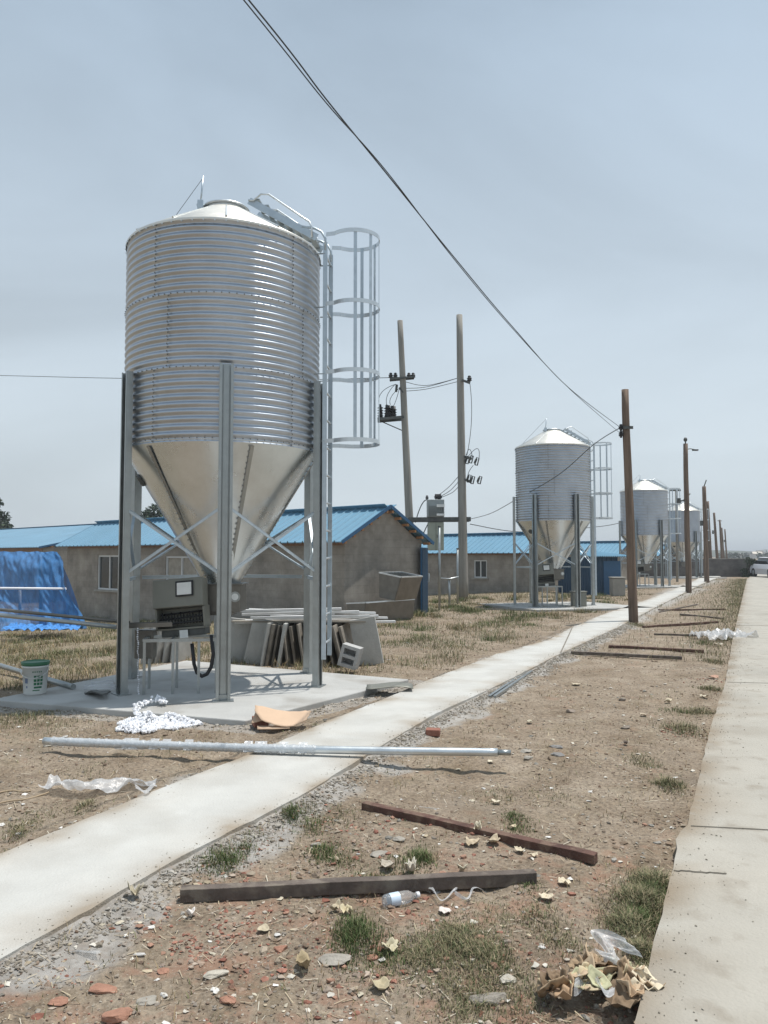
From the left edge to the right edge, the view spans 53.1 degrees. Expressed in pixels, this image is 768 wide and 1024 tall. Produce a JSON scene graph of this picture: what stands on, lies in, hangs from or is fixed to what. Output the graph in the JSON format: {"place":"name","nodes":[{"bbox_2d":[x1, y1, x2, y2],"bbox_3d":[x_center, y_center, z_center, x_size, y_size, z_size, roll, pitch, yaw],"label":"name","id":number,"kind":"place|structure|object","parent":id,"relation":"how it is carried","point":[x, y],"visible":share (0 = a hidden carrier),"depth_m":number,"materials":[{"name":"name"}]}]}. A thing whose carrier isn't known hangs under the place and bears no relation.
{"place":"outdoors","nodes":[
{"label":"outdoors","id":0,"kind":"place"},
{"bbox_2d":[83,679,115,689],"bbox_3d":[-3.358,2.072,9.222,0.383,0.072,0.429,0,-3,-7],"label":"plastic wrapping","id":1,"kind":"object","parent":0,"point":[103,684],"visible":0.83,"depth_m":9.03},
{"bbox_2d":[0,576,720,961],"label":"path","id":2,"kind":"structure","parent":0,"point":[82,868],"depth_m":4.85,"materials":[{"name":"concrete"}]},
{"bbox_2d":[42,736,510,756],"bbox_3d":[-0.936,1.894,6.178,3.865,0.109,0.086,0,-3,8],"label":"steel pipe","id":3,"kind":"object","parent":2,"relation":"on","point":[244,747],"visible":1,"depth_m":6.16,"materials":[{"name":"metal"}]},
{"bbox_2d":[2,622,765,1020],"bbox_3d":[3.553,2.130,9.580,5.594,0.023,19.508,-2,-4,26],"label":"grit","id":4,"kind":"object","parent":2,"relation":"on","point":[676,864],"visible":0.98,"depth_m":4.77,"materials":[{"name":"gravel"}]},
{"bbox_2d":[0,557,757,1023],"bbox_3d":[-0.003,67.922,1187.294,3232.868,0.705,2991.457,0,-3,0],"label":"ground","id":5,"kind":"structure","parent":0,"point":[654,747],"depth_m":4.89,"materials":[{"name":"soil"}]},
{"bbox_2d":[0,499,13,528],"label":"round tree","id":6,"kind":"object","parent":5,"relation":"on","point":[5,523],"visible":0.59,"depth_m":62.20,"materials":[{"name":"green plant"}]},
{"bbox_2d":[0,551,86,630],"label":"blue tarpaulin","id":7,"kind":"object","parent":5,"relation":"on","point":[36,581],"visible":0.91,"depth_m":19.54,"materials":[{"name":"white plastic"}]},
{"bbox_2d":[0,523,95,573],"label":"livestock barn","id":8,"kind":"structure","parent":5,"relation":"on","point":[39,539],"depth_m":42.53,"materials":[{"name":"metal"}]},
{"bbox_2d":[48,996,68,1005],"bbox_3d":[-1.198,1.802,2.829,0.076,0.029,0.052,0,-3,-6],"label":"broken brick","id":9,"kind":"object","parent":5,"relation":"on","point":[60,1001],"visible":1,"depth_m":2.82,"materials":[{"name":"brick"}]},
{"bbox_2d":[38,774,158,792],"bbox_3d":[-2.019,1.914,5.442,0.820,0.084,0.277,0,-3,2],"label":"plastic sheet","id":10,"kind":"object","parent":5,"relation":"on","point":[116,784],"visible":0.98,"depth_m":5.38,"materials":[{"name":"plastic"}]},
{"bbox_2d":[89,983,117,993],"bbox_3d":[-1.062,1.809,2.913,0.110,0.033,0.060,0,-3,1],"label":"broken brick","id":11,"kind":"object","parent":5,"relation":"on","point":[99,988],"visible":0.99,"depth_m":2.90,"materials":[{"name":"brick"}]},
{"bbox_2d":[101,1007,132,1023],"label":"broken brick","id":12,"kind":"object","parent":5,"relation":"on","point":[118,1015],"visible":1,"depth_m":2.72,"materials":[{"name":"brick"}]},
{"bbox_2d":[136,995,156,1005],"bbox_3d":[-0.876,1.803,2.831,0.076,0.022,0.052,1,-3,-23],"label":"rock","id":13,"kind":"object","parent":5,"relation":"on","point":[150,999],"visible":0.98,"depth_m":2.82,"materials":[{"name":"stone"}]},
{"bbox_2d":[141,503,162,517],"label":"round tree","id":14,"kind":"object","parent":5,"relation":"on","point":[147,513],"visible":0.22,"depth_m":62.20,"materials":[{"name":"green plant"}]},
{"bbox_2d":[115,628,202,733],"bbox_3d":[-2.597,1.706,7.977,0.781,0.826,1.848,2,-4,-37],"label":"plastic chain","id":15,"kind":"object","parent":5,"relation":"on","point":[147,722],"visible":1,"depth_m":7.37,"materials":[{"name":"plastic"}]},
{"bbox_2d":[154,631,164,663],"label":"leaning board","id":16,"kind":"object","parent":5,"relation":"on","point":[160,650],"visible":0.16,"depth_m":11.76,"materials":[{"name":"grey concrete"}]},
{"bbox_2d":[162,638,171,662],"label":"leaning board","id":17,"kind":"object","parent":5,"relation":"on","point":[167,652],"visible":0.11,"depth_m":11.81,"materials":[{"name":"grey concrete"}]},
{"bbox_2d":[170,642,191,662],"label":"leaning board","id":18,"kind":"object","parent":5,"relation":"on","point":[184,651],"visible":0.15,"depth_m":12.11,"materials":[{"name":"grey concrete"}]},
{"bbox_2d":[0,661,408,724],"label":"silo pad","id":19,"kind":"object","parent":5,"relation":"on","point":[251,687],"visible":0.64,"depth_m":8.80,"materials":[{"name":"concrete"}]},
{"bbox_2d":[20,659,49,694],"bbox_3d":[-4.034,1.910,8.882,0.313,0.371,0.317,1,-3,-12],"label":"bucket","id":20,"kind":"object","parent":19,"relation":"on","point":[34,673],"visible":1,"depth_m":8.78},
{"bbox_2d":[0,663,75,689],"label":"grey pipe","id":21,"kind":"object","parent":19,"relation":"on","point":[64,684],"visible":0.65,"depth_m":9.51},
{"bbox_2d":[142,634,215,694],"bbox_3d":[-2.382,1.791,9.072,0.862,0.630,0.455,1,-3,-9],"label":"work stand","id":22,"kind":"object","parent":19,"relation":"on","point":[192,638],"visible":0.73,"depth_m":8.88,"materials":[{"name":"metal"}]},
{"bbox_2d":[134,629,156,658],"bbox_3d":[-2.877,1.589,9.276,0.220,0.340,0.180,0,-3,0],"label":"motor box","id":23,"kind":"object","parent":22,"relation":"attached to","point":[151,650],"visible":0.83,"depth_m":9.19,"materials":[{"name":"metal"}]},
{"bbox_2d":[153,576,210,637],"bbox_3d":[-2.445,1.155,9.273,0.628,0.709,0.256,-5,-4,6],"label":"control cabinet","id":24,"kind":"object","parent":22,"relation":"on","point":[183,602],"visible":0.96,"depth_m":9.20,"materials":[{"name":"metal"}]},
{"bbox_2d":[0,608,176,628],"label":"feed tube","id":25,"kind":"object","parent":24,"relation":"attached to","point":[111,626],"visible":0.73,"depth_m":9.23,"materials":[{"name":"metal"}]},
{"bbox_2d":[190,635,214,677],"bbox_3d":[-2.107,1.678,8.921,0.293,0.499,0.044,0,-3,0],"label":"black hose","id":26,"kind":"object","parent":22,"relation":"hanging from","point":[208,671],"visible":1,"depth_m":8.90,"materials":[{"name":"rubber"}]},
{"bbox_2d":[111,176,379,702],"bbox_3d":[-1.901,-1.084,9.695,2.739,6.441,2.869,3,-4,-45],"label":"feed silo","id":27,"kind":"object","parent":19,"relation":"on","point":[224,441],"visible":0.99,"depth_m":8.94,"materials":[{"name":"metal"}]},
{"bbox_2d":[366,682,412,689],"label":"concrete slab","id":28,"kind":"structure","parent":19,"relation":"on","point":[388,685],"depth_m":9.10,"materials":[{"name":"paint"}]},
{"bbox_2d":[203,969,228,978],"bbox_3d":[-0.668,1.832,3.047,0.104,0.032,0.054,1,-3,-23],"label":"stone","id":29,"kind":"object","parent":5,"relation":"on","point":[213,974],"visible":1,"depth_m":3.03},
{"bbox_2d":[231,617,251,662],"bbox_3d":[-2.173,1.995,11.858,0.734,0.752,0.056,0,-3,-4],"label":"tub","id":30,"kind":"object","parent":5,"relation":"on","point":[240,632],"visible":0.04,"depth_m":11.83,"materials":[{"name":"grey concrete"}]},
{"bbox_2d":[55,504,434,621],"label":"livestock barn","id":31,"kind":"structure","parent":5,"relation":"on","point":[370,542],"depth_m":21.44,"materials":[{"name":"brick"}]},
{"bbox_2d":[94,555,117,592],"bbox_3d":[-9.863,2.206,27.542,1.850,1.310,0.175,-3,-4,42],"label":"window","id":32,"kind":"structure","parent":31,"relation":"in","point":[107,564],"depth_m":27.69,"materials":[{"name":"paint"}]},
{"bbox_2d":[166,556,196,578],"bbox_3d":[-6.417,1.945,24.467,1.800,1.070,0.070,-3,-4,42],"label":"window","id":33,"kind":"structure","parent":31,"relation":"in","point":[175,565],"depth_m":24.63,"materials":[{"name":"glass"}]},
{"bbox_2d":[243,619,281,664],"bbox_3d":[-1.839,1.980,11.658,0.588,0.779,0.066,0,-3,-6],"label":"leaning board","id":34,"kind":"object","parent":5,"relation":"on","point":[254,647],"visible":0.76,"depth_m":11.62,"materials":[{"name":"grey concrete"}]},
{"bbox_2d":[260,622,274,665],"bbox_3d":[-1.691,2.009,11.807,0.126,0.672,0.870,-1,-3,12],"label":"leaning board","id":35,"kind":"object","parent":5,"relation":"on","point":[265,644],"visible":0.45,"depth_m":11.42,"materials":[{"name":"grey concrete"}]},
{"bbox_2d":[231,618,365,621],"bbox_3d":[-1.297,1.676,11.875,2.042,0.020,0.500,0,-3,0],"label":"cover board","id":36,"kind":"object","parent":35,"relation":"on","point":[293,620],"visible":0.43,"depth_m":11.63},
{"bbox_2d":[250,615,369,618],"bbox_3d":[-1.122,1.607,11.769,1.827,0.043,0.070,1,-3,-9],"label":"white batten","id":37,"kind":"object","parent":36,"relation":"on","point":[293,617],"visible":0.84,"depth_m":11.69,"materials":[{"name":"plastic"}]},
{"bbox_2d":[242,610,358,615],"bbox_3d":[-1.262,1.538,11.703,1.781,0.055,0.070,1,-3,-10],"label":"white batten","id":38,"kind":"object","parent":37,"relation":"on","point":[288,613],"visible":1,"depth_m":11.63,"materials":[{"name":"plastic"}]},
{"bbox_2d":[241,607,341,611],"bbox_3d":[-1.417,1.481,11.636,1.555,0.046,0.070,1,-3,-11],"label":"white batten","id":39,"kind":"object","parent":38,"relation":"on","point":[269,610],"visible":0.61,"depth_m":11.56,"materials":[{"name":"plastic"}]},
{"bbox_2d":[265,623,283,665],"bbox_3d":[-1.645,2.023,11.876,0.140,0.648,0.865,0,-3,9],"label":"leaning board","id":40,"kind":"object","parent":5,"relation":"on","point":[271,644],"visible":0.4,"depth_m":11.48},
{"bbox_2d":[271,624,282,665],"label":"leaning board","id":41,"kind":"object","parent":5,"relation":"on","point":[277,644],"visible":0.45,"depth_m":11.57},
{"bbox_2d":[251,705,310,729],"bbox_3d":[-0.976,1.943,7.298,0.560,0.184,0.265,0,-3,-2],"label":"cardboard sheet","id":42,"kind":"object","parent":5,"relation":"on","point":[280,719],"visible":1,"depth_m":7.30,"materials":[{"name":"cardboard"}]},
{"bbox_2d":[277,622,289,666],"bbox_3d":[-1.504,2.009,11.807,0.140,0.654,0.855,0,-3,3],"label":"leaning board","id":43,"kind":"object","parent":5,"relation":"on","point":[281,653],"visible":0.38,"depth_m":11.40,"materials":[{"name":"grey concrete"}]},
{"bbox_2d":[282,623,293,664],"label":"leaning board","id":44,"kind":"object","parent":5,"relation":"on","point":[288,651],"visible":0.29,"depth_m":11.56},
{"bbox_2d":[289,623,301,664],"bbox_3d":[-1.306,2.036,11.945,0.131,0.627,0.864,0,-3,9],"label":"leaning board","id":45,"kind":"object","parent":5,"relation":"on","point":[294,640],"visible":0.32,"depth_m":11.60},
{"bbox_2d":[296,622,303,665],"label":"leaning board","id":46,"kind":"object","parent":5,"relation":"on","point":[300,627],"visible":0.26,"depth_m":11.41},
{"bbox_2d":[296,949,311,968],"bbox_3d":[-0.321,1.797,3.075,0.061,0.055,0.086,1,-3,-22],"label":"leaf scrap","id":47,"kind":"object","parent":5,"relation":"on","point":[303,959],"visible":1,"depth_m":3.09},
{"bbox_2d":[0,622,640,996],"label":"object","id":48,"kind":"object","parent":5,"relation":"on","point":[173,872],"visible":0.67,"depth_m":4.57,"materials":[{"name":"gravel"}]},
{"bbox_2d":[318,953,350,965],"bbox_3d":[-0.202,1.836,3.156,0.139,0.038,0.089,0,-3,0],"label":"stone","id":49,"kind":"object","parent":5,"relation":"on","point":[332,959],"visible":0.99,"depth_m":3.14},
{"bbox_2d":[332,622,344,667],"bbox_3d":[-0.608,2.015,11.806,0.181,0.676,0.880,-1,-3,11],"label":"leaning board","id":50,"kind":"object","parent":5,"relation":"on","point":[337,638],"visible":0.29,"depth_m":11.47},
{"bbox_2d":[338,622,352,643],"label":"leaning board","id":51,"kind":"object","parent":5,"relation":"on","point":[344,629],"visible":0.26,"depth_m":11.71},
{"bbox_2d":[337,642,363,669],"bbox_3d":[-0.478,2.056,10.953,0.341,0.369,0.190,-1,-3,14],"label":"hollow block","id":52,"kind":"object","parent":5,"relation":"on","point":[350,655],"depth_m":10.89,"materials":[{"name":"concrete"}]},
{"bbox_2d":[1,593,715,1001],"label":"green grass","id":53,"kind":"structure","parent":5,"relation":"on","point":[355,929],"depth_m":4.20,"materials":[{"name":"plant"}]},
{"bbox_2d":[180,869,536,902],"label":"timber beam","id":54,"kind":"structure","parent":5,"relation":"on","point":[322,887],"depth_m":3.76,"materials":[{"name":"wood"}]},
{"bbox_2d":[0,593,720,1023],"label":"pale flakes","id":55,"kind":"object","parent":5,"relation":"on","point":[216,989],"visible":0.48,"depth_m":3.39,"materials":[{"name":"stone"}]},
{"bbox_2d":[0,677,725,1023],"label":"brick chips","id":56,"kind":"object","parent":5,"relation":"on","point":[232,987],"visible":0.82,"depth_m":3.29,"materials":[{"name":"brick"}]},
{"bbox_2d":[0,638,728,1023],"bbox_3d":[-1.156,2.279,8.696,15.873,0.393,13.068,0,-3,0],"label":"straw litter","id":57,"kind":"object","parent":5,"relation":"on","point":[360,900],"visible":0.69,"depth_m":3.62,"materials":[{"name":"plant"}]},
{"bbox_2d":[0,628,729,1021],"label":"soil lumps","id":58,"kind":"object","parent":5,"relation":"on","point":[310,910],"visible":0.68,"depth_m":4.29,"materials":[{"name":"soil"}]},
{"bbox_2d":[349,616,383,664],"bbox_3d":[-0.265,1.968,11.659,0.528,0.782,0.065,0,-3,8],"label":"leaning board","id":59,"kind":"object","parent":5,"relation":"on","point":[365,635],"visible":0.76,"depth_m":11.63,"materials":[{"name":"grey concrete"}]},
{"bbox_2d":[0,611,735,1023],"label":"dirt clods","id":60,"kind":"object","parent":5,"relation":"on","point":[194,1003],"visible":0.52,"depth_m":4.06,"materials":[{"name":"soil"}]},
{"bbox_2d":[0,578,746,1023],"bbox_3d":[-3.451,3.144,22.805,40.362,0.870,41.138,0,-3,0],"label":"dry grass","id":61,"kind":"structure","parent":5,"relation":"on","point":[110,669],"depth_m":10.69,"materials":[{"name":"plant"}]},
{"bbox_2d":[346,599,414,620],"bbox_3d":[-0.053,2.512,19.452,0.670,0.527,1.950,-8,-8,40],"label":"feed trough","id":62,"kind":"object","parent":5,"relation":"on","point":[396,610],"visible":0.62,"depth_m":19.22,"materials":[{"name":"concrete"}]},
{"bbox_2d":[379,571,422,600],"bbox_3d":[0.399,1.898,19.698,0.710,0.627,1.050,9,2,35],"label":"feed trough","id":63,"kind":"object","parent":62,"relation":"on","point":[396,585],"visible":1,"depth_m":19.37,"materials":[{"name":"concrete"}]},
{"bbox_2d":[371,976,390,989],"bbox_3d":[-0.010,1.812,2.962,0.073,0.036,0.070,2,-4,-35],"label":"leaf scrap","id":64,"kind":"object","parent":5,"relation":"on","point":[382,983],"visible":1,"depth_m":2.96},
{"bbox_2d":[381,937,397,951],"bbox_3d":[0.025,1.810,3.209,0.077,0.038,0.061,2,-4,-37],"label":"leaf scrap","id":65,"kind":"object","parent":5,"relation":"on","point":[392,942],"visible":1,"depth_m":3.21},
{"bbox_2d":[377,320,414,523],"bbox_3d":[0.533,-2.071,30.762,1.612,11.366,0.660,0,-3,0],"label":"utility pole","id":66,"kind":"object","parent":5,"relation":"on","point":[390,414],"visible":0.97,"depth_m":30.76,"materials":[{"name":"concrete"}]},
{"bbox_2d":[382,890,419,907],"bbox_3d":[0.085,1.861,3.703,0.190,0.064,0.064,1,-3,-24],"label":"plastic bottle","id":67,"kind":"object","parent":5,"relation":"on","point":[400,898],"visible":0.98,"depth_m":3.67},
{"bbox_2d":[420,547,428,613],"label":"sheet gate","id":68,"kind":"structure","parent":5,"relation":"on","point":[424,573],"depth_m":21.63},
{"bbox_2d":[438,526,440,609],"bbox_3d":[1.676,1.753,23.139,0.092,2.667,0.092,-1,-3,22],"label":"thin post","id":69,"kind":"object","parent":5,"relation":"on","point":[439,567],"visible":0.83,"depth_m":23.12,"materials":[{"name":"metal"}]},
{"bbox_2d":[456,314,481,598],"bbox_3d":[3.338,-2.132,30.025,0.970,11.392,0.408,-1,-3,22],"label":"utility pole","id":70,"kind":"object","parent":5,"relation":"on","point":[462,539],"visible":0.97,"depth_m":29.98,"materials":[{"name":"concrete"}]},
{"bbox_2d":[408,494,470,549],"bbox_3d":[2.169,0.399,30.149,2.436,2.213,0.750,0,-3,0],"label":"transformer","id":71,"kind":"object","parent":70,"relation":"attached to","point":[435,518],"visible":0.9,"depth_m":29.94,"materials":[{"name":"metal"}]},
{"bbox_2d":[362,801,597,864],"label":"rusty beam","id":72,"kind":"structure","parent":5,"relation":"on","point":[571,852],"depth_m":4.47,"materials":[{"name":"metal"}]},
{"bbox_2d":[469,992,506,1004],"bbox_3d":[0.389,1.824,2.876,0.146,0.039,0.074,0,-3,0],"label":"stone","id":73,"kind":"object","parent":5,"relation":"on","point":[500,995],"visible":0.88,"depth_m":2.86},
{"bbox_2d":[421,532,582,595],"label":"livestock barn","id":74,"kind":"structure","parent":5,"relation":"on","point":[490,562],"depth_m":36.99,"materials":[{"name":"brick"}]},
{"bbox_2d":[471,560,488,579],"bbox_3d":[4.632,2.771,36.890,0.950,0.920,0.175,-3,-4,42],"label":"window","id":75,"kind":"structure","parent":74,"relation":"in","point":[480,566],"depth_m":36.91,"materials":[{"name":"paint"}]},
{"bbox_2d":[488,670,532,697],"bbox_3d":[1.639,2.176,9.783,0.090,0.030,2.121,-1,-3,22],"label":"edge rail","id":76,"kind":"object","parent":5,"relation":"on","point":[498,692],"visible":0.93,"depth_m":9.42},
{"bbox_2d":[478,602,649,611],"bbox_3d":[5.648,3.051,24.268,4.388,0.200,3.270,1,-3,-16],"label":"silo pad","id":77,"kind":"object","parent":5,"relation":"on","point":[596,606],"visible":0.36,"depth_m":23.75,"materials":[{"name":"concrete"}]},
{"bbox_2d":[532,585,562,606],"bbox_3d":[5.088,2.616,23.933,0.862,0.630,0.455,1,-3,-9],"label":"work stand","id":78,"kind":"object","parent":77,"relation":"on","point":[556,592],"visible":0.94,"depth_m":23.77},
{"bbox_2d":[538,563,554,585],"bbox_3d":[4.984,1.970,23.941,0.627,0.709,0.256,-5,-4,6],"label":"control cabinet","id":79,"kind":"object","parent":78,"relation":"on","point":[546,576],"visible":0.77,"depth_m":23.85,"materials":[{"name":"metal"}]},
{"bbox_2d":[512,418,612,607],"bbox_3d":[5.586,-0.018,24.540,2.783,5.958,2.657,-2,-4,35],"label":"feed silo","id":80,"kind":"object","parent":77,"relation":"on","point":[555,516],"visible":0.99,"depth_m":23.82,"materials":[{"name":"metal"}]},
{"bbox_2d":[570,591,586,606],"bbox_3d":[6.050,2.649,23.890,0.460,0.560,0.380,0,-3,0],"label":"feed bin","id":81,"kind":"object","parent":77,"relation":"on","point":[583,598],"visible":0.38,"depth_m":23.72,"materials":[{"name":"paint"}]},
{"bbox_2d":[558,551,625,594],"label":"blue shed","id":82,"kind":"structure","parent":5,"relation":"on","point":[608,564],"depth_m":31.91,"materials":[{"name":"metal"}]},
{"bbox_2d":[603,561,620,594],"bbox_3d":[9.480,2.755,31.922,0.800,1.440,0.040,1,-3,-16],"label":"door","id":83,"kind":"structure","parent":82,"relation":"in","point":[610,568],"depth_m":31.88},
{"bbox_2d":[537,942,665,1008],"bbox_3d":[0.804,1.742,2.870,0.428,0.120,0.363,3,-4,-41],"label":"leaf heap","id":84,"kind":"object","parent":5,"relation":"on","point":[627,981],"visible":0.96,"depth_m":2.85,"materials":[{"name":"plant"}]},
{"bbox_2d":[574,973,614,997],"bbox_3d":[0.783,1.739,2.841,0.140,0.045,0.227,-1,-3,20],"label":"plastic film","id":85,"kind":"object","parent":84,"relation":"on","point":[608,993],"visible":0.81,"depth_m":2.80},
{"bbox_2d":[590,929,641,964],"bbox_3d":[0.885,1.715,3.040,0.170,0.056,0.213,2,-4,-30],"label":"plastic film","id":86,"kind":"object","parent":84,"relation":"on","point":[608,941],"visible":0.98,"depth_m":3.04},
{"bbox_2d":[580,541,638,579],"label":"livestock barn","id":87,"kind":"structure","parent":5,"relation":"on","point":[608,546],"depth_m":51.10,"materials":[{"name":"metal"}]},
{"bbox_2d":[608,577,625,595],"bbox_3d":[9.383,2.990,30.882,0.560,0.755,0.560,0,-3,0],"label":"plastic crate","id":88,"kind":"object","parent":5,"relation":"on","point":[617,586],"visible":0.98,"depth_m":30.64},
{"bbox_2d":[571,651,681,659],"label":"timber beam","id":89,"kind":"structure","parent":5,"relation":"on","point":[626,655],"depth_m":12.40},
{"bbox_2d":[618,389,637,622],"bbox_3d":[5.955,-0.039,18.748,0.414,5.960,0.250,0,-3,0],"label":"utility pole","id":90,"kind":"object","parent":5,"relation":"on","point":[624,427],"visible":0.98,"depth_m":18.68,"materials":[{"name":"brown wood"}]},
{"bbox_2d":[243,0,619,432],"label":"overhead wire","id":91,"kind":"object","parent":90,"relation":"attached to","point":[388,174],"visible":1,"depth_m":6.51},
{"bbox_2d":[248,0,617,425],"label":"overhead wire","id":92,"kind":"object","parent":90,"relation":"attached to","point":[269,25],"visible":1,"depth_m":6.74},
{"bbox_2d":[608,645,703,652],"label":"rusty beam","id":93,"kind":"structure","parent":5,"relation":"on","point":[653,648],"depth_m":13.32,"materials":[{"name":"metal"}]},
{"bbox_2d":[625,584,702,588],"bbox_3d":[13.488,3.905,39.644,4.388,0.200,3.270,1,-3,-16],"label":"silo pad","id":94,"kind":"object","parent":5,"relation":"on","point":[651,586],"visible":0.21,"depth_m":38.66,"materials":[{"name":"concrete"}]},
{"bbox_2d":[619,478,680,586],"bbox_3d":[13.686,0.911,39.812,2.783,5.797,2.657,-2,-4,35],"label":"feed silo","id":95,"kind":"object","parent":94,"relation":"on","point":[652,526],"visible":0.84,"depth_m":39.04,"materials":[{"name":"metal"}]},
{"bbox_2d":[670,489,689,581],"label":"tee post","id":96,"kind":"object","parent":5,"relation":"on","point":[676,524],"visible":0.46,"depth_m":46.92,"materials":[{"name":"metal"}]},
{"bbox_2d":[642,621,717,627],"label":"rusty beam","id":97,"kind":"structure","parent":5,"relation":"on","point":[684,624],"depth_m":17.95,"materials":[{"name":"metal"}]},
{"bbox_2d":[646,576,725,578],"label":"silo pad","id":98,"kind":"object","parent":5,"relation":"on","point":[681,577],"visible":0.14,"depth_m":53.91,"materials":[{"name":"concrete"}]},
{"bbox_2d":[664,502,709,577],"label":"feed silo","id":99,"kind":"object","parent":98,"relation":"on","point":[696,540],"visible":0.56,"depth_m":54.42,"materials":[{"name":"metal"}]},
{"bbox_2d":[677,437,698,592],"bbox_3d":[13.269,0.242,33.460,0.957,7.036,0.263,0,-3,0],"label":"utility pole","id":100,"kind":"object","parent":5,"relation":"on","point":[688,580],"visible":0.97,"depth_m":33.38,"materials":[{"name":"brown wood"}]},
{"bbox_2d":[639,558,751,576],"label":"brick wall","id":101,"kind":"structure","parent":5,"relation":"on","point":[727,567],"depth_m":57.72,"materials":[{"name":"brick"}]},
{"bbox_2d":[700,480,709,582],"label":"utility pole","id":102,"kind":"object","parent":5,"relation":"on","point":[703,523],"visible":0.94,"depth_m":45.61,"materials":[{"name":"brown wood"}]},
{"bbox_2d":[707,501,711,557],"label":"utility pole","id":103,"kind":"object","parent":5,"relation":"on","point":[709,544],"visible":0.48,"depth_m":59.40,"materials":[{"name":"brown wood"}]},
{"bbox_2d":[674,551,767,558],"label":"woods","id":104,"kind":"object","parent":5,"relation":"on","point":[733,555],"visible":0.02,"depth_m":310.86,"materials":[{"name":"green plant"}]},
{"bbox_2d":[740,557,756,576],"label":"dark bush","id":105,"kind":"object","parent":5,"relation":"on","point":[750,562],"visible":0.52,"depth_m":56.68,"materials":[{"name":"green plant"}]},
{"bbox_2d":[0,0,767,550],"label":"sky","id":106,"kind":"structure","parent":0,"point":[598,169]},
{"bbox_2d":[635,574,767,1023],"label":"road","id":107,"kind":"structure","parent":0,"point":[730,986],"depth_m":3.81,"materials":[{"name":"concrete"}]},
{"bbox_2d":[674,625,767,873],"bbox_3d":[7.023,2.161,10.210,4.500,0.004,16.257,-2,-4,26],"label":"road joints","id":108,"kind":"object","parent":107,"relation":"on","point":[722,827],"visible":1,"depth_m":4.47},
{"bbox_2d":[689,628,758,639],"bbox_3d":[6.636,2.365,15.091,1.100,0.204,0.956,1,-3,-20],"label":"plastic sheet","id":109,"kind":"object","parent":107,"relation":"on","point":[723,634],"visible":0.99,"depth_m":14.91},
{"bbox_2d":[750,557,767,576],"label":"parked car","id":110,"kind":"object","parent":107,"relation":"on","point":[759,565],"visible":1,"depth_m":54.90,"materials":[{"name":"paint"}]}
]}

